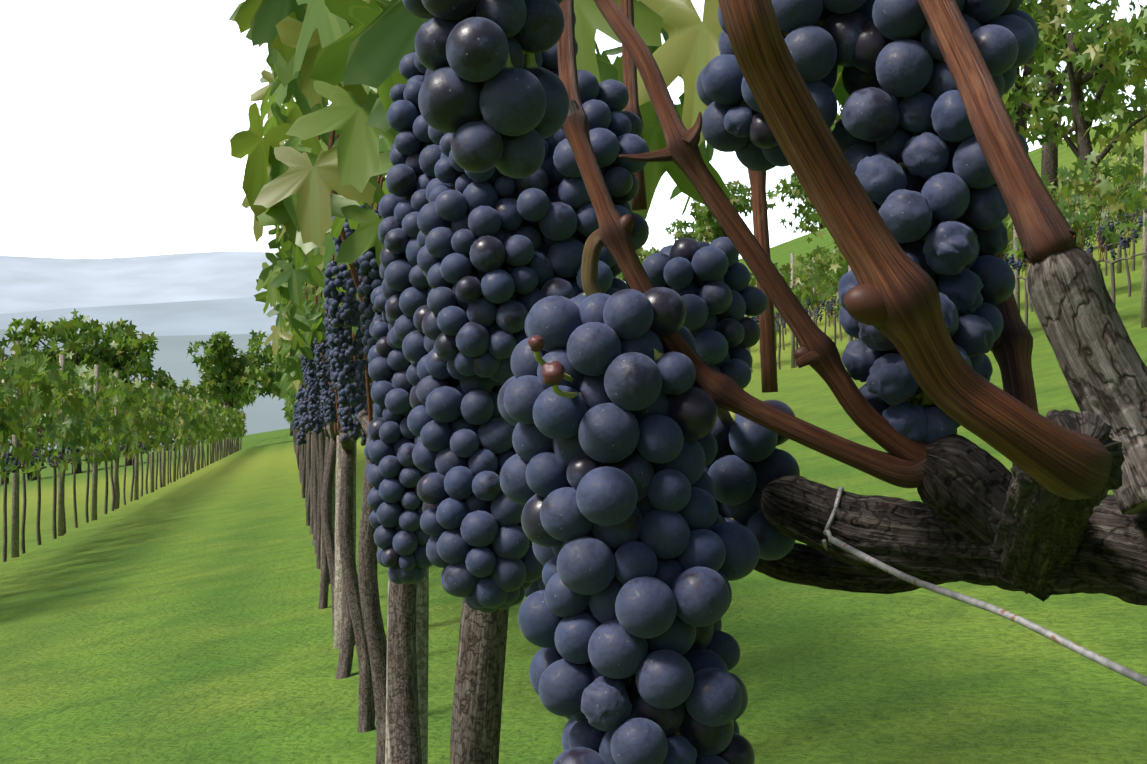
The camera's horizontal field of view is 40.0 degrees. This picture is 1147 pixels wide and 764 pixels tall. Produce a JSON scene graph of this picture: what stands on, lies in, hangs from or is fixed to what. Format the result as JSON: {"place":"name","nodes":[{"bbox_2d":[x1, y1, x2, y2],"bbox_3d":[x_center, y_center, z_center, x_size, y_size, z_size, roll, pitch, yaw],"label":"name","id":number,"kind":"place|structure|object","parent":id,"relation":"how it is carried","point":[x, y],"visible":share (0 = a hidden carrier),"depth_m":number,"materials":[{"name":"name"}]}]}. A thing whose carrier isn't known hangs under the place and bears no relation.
{"place":"outdoors","nodes":[
{"label":"outdoors","id":0,"kind":"place"},
{"bbox_2d":[0,297,277,335],"bbox_3d":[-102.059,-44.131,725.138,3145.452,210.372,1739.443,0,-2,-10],"label":"hill","id":1,"kind":"structure","parent":0,"point":[229,316],"depth_m":1469.57,"materials":[{"name":"blue"}]},
{"bbox_2d":[0,329,289,451],"bbox_3d":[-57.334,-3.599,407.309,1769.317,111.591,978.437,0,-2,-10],"label":"hill","id":2,"kind":"structure","parent":0,"point":[266,413],"depth_m":783.88,"materials":[{"name":"blue"}]},
{"bbox_2d":[0,252,625,313],"bbox_3d":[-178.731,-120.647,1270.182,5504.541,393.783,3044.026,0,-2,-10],"label":"mountains","id":3,"kind":"structure","parent":0,"point":[28,284],"depth_m":2468.33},
{"bbox_2d":[0,117,1146,763],"bbox_3d":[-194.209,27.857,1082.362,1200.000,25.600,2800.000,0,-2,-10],"label":"ground","id":4,"kind":"structure","parent":0,"point":[184,621],"depth_m":5.20,"materials":[{"name":"green plant"}]},
{"bbox_2d":[0,339,246,561],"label":"vine row","id":5,"kind":"object","parent":4,"relation":"on","point":[74,433],"depth_m":19.65,"materials":[{"name":"green plant"}]},
{"bbox_2d":[0,431,231,479],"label":"grapes","id":6,"kind":"object","parent":5,"relation":"attached to","point":[34,456],"visible":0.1,"depth_m":17.74,"materials":[{"name":"blue food"}]},
{"bbox_2d":[11,341,241,557],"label":"wooden posts","id":7,"kind":"object","parent":4,"relation":"on","point":[15,516],"visible":0.42,"depth_m":21.15,"materials":[{"name":"grey wood"}]},
{"bbox_2d":[0,353,192,476],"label":"vine wires","id":8,"kind":"object","parent":7,"relation":"attached to","point":[86,461],"visible":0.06,"depth_m":18.13,"materials":[{"name":"grey metal"}]},
{"bbox_2d":[0,347,224,468],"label":"vine row canes","id":9,"kind":"object","parent":7,"relation":"attached to","point":[23,464],"visible":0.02,"depth_m":17.66,"materials":[{"name":"green plant"}]},
{"bbox_2d":[305,308,428,763],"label":"wooden posts","id":10,"kind":"object","parent":4,"relation":"on","point":[422,626],"visible":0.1,"depth_m":2.92,"materials":[{"name":"grey wood"}]},
{"bbox_2d":[229,0,849,763],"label":"vine row","id":11,"kind":"object","parent":4,"relation":"on","point":[477,706],"depth_m":2.31,"materials":[{"name":"green plant"}]},
{"bbox_2d":[300,91,383,433],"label":"vine row canes","id":12,"kind":"object","parent":11,"relation":"on","point":[353,273],"depth_m":3.36,"materials":[{"name":"brown plant"}]},
{"bbox_2d":[291,205,392,445],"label":"grapes","id":13,"kind":"object","parent":12,"relation":"attached to","point":[342,372],"visible":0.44,"depth_m":3.26,"materials":[{"name":"blue food"}]},
{"bbox_2d":[0,0,1146,484],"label":"trees","id":14,"kind":"object","parent":4,"relation":"on","point":[1112,42],"materials":[{"name":"green plant"}]},
{"bbox_2d":[774,170,1071,350],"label":"wooden posts","id":15,"kind":"object","parent":4,"relation":"on","point":[813,318],"depth_m":36.09,"materials":[{"name":"brown wood"}]},
{"bbox_2d":[744,132,1146,367],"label":"wooden posts","id":16,"kind":"object","parent":4,"relation":"on","point":[1144,292],"visible":0.08,"depth_m":16.89,"materials":[{"name":"brown wood"}]},
{"bbox_2d":[744,140,1146,372],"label":"vine row","id":17,"kind":"object","parent":4,"relation":"on","point":[1103,187],"depth_m":18.42,"materials":[{"name":"green plant"}]},
{"bbox_2d":[751,217,1142,330],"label":"grapes","id":18,"kind":"object","parent":17,"relation":"attached to","point":[1123,242],"visible":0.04,"depth_m":19.83,"materials":[{"name":"food"}]},
{"bbox_2d":[774,155,1146,324],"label":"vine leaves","id":19,"kind":"object","parent":17,"relation":"on","point":[1099,241],"visible":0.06,"depth_m":18.27,"materials":[{"name":"green plant"}]},
{"bbox_2d":[752,156,1142,349],"bbox_3d":[2.689,-1.417,51.939,0.906,2.170,89.165,0,-2,-10],"label":"vine row","id":20,"kind":"object","parent":4,"relation":"on","point":[1121,207],"depth_m":23.39,"materials":[{"name":"green plant"}]},
{"bbox_2d":[797,165,1143,308],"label":"vine row canes","id":21,"kind":"object","parent":20,"relation":"on","point":[1084,222],"depth_m":22.76,"materials":[{"name":"green plant"}]},
{"bbox_2d":[809,214,1137,304],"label":"grapes","id":22,"kind":"object","parent":20,"relation":"attached to","point":[1135,231],"visible":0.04,"depth_m":22.90,"materials":[{"name":"blue food"}]},
{"bbox_2d":[753,155,1143,334],"bbox_3d":[5.288,-2.264,53.288,0.902,2.168,87.342,0,-2,-10],"label":"vine row","id":23,"kind":"object","parent":4,"relation":"on","point":[1092,219],"depth_m":28.91,"materials":[{"name":"green plant"}]},
{"bbox_2d":[750,167,1140,281],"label":"vine row canes","id":24,"kind":"object","parent":23,"relation":"on","point":[1106,205],"depth_m":27.77,"materials":[{"name":"green plant"}]},
{"bbox_2d":[1008,209,1137,243],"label":"grapes","id":25,"kind":"object","parent":23,"relation":"attached to","point":[1117,217],"depth_m":27.64,"materials":[{"name":"blue food"}]},
{"bbox_2d":[833,157,1121,325],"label":"wooden posts","id":26,"kind":"object","parent":4,"relation":"on","point":[1119,254],"depth_m":28.22,"materials":[{"name":"brown wood"}]},
{"bbox_2d":[0,0,1146,258],"label":"sky","id":27,"kind":"structure","parent":0,"point":[119,119],"materials":[{"name":"white"}]},
{"bbox_2d":[754,409,1146,605],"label":"vine branch","id":28,"kind":"object","parent":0,"point":[977,515],"visible":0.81,"depth_m":0.42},
{"bbox_2d":[557,0,1111,499],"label":"vine branches","id":29,"kind":"object","parent":28,"relation":"attached to","point":[893,296],"visible":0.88,"depth_m":0.39,"materials":[{"name":"brown wood"}]},
{"bbox_2d":[253,0,730,266],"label":"vine leaves","id":30,"kind":"object","parent":29,"relation":"attached to","point":[374,46],"visible":0.44,"depth_m":1.01,"materials":[{"name":"green plant"}]},
{"bbox_2d":[364,0,1038,763],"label":"grapes","id":31,"kind":"object","parent":29,"relation":"hanging from","point":[558,500],"visible":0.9,"depth_m":0.43,"materials":[{"name":"blue food"}]},
{"bbox_2d":[397,8,982,736],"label":"grape stems","id":32,"kind":"object","parent":31,"relation":"on","point":[553,374],"visible":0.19,"depth_m":0.40,"materials":[{"name":"brown plant"}]},
{"bbox_2d":[567,99,1146,514],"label":"vine trunk","id":33,"kind":"object","parent":28,"relation":"attached to","point":[1103,366],"visible":0.85,"depth_m":0.38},
{"bbox_2d":[822,486,1146,686],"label":"trellis wire","id":34,"kind":"object","parent":28,"relation":"attached to","point":[1081,650],"visible":1,"depth_m":0.39,"materials":[{"name":"grey metal"}]},
{"bbox_2d":[775,153,1142,327],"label":"vine wires","id":35,"kind":"object","parent":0,"point":[1065,204],"visible":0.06,"depth_m":17.93,"materials":[{"name":"grey metal"}]}
]}

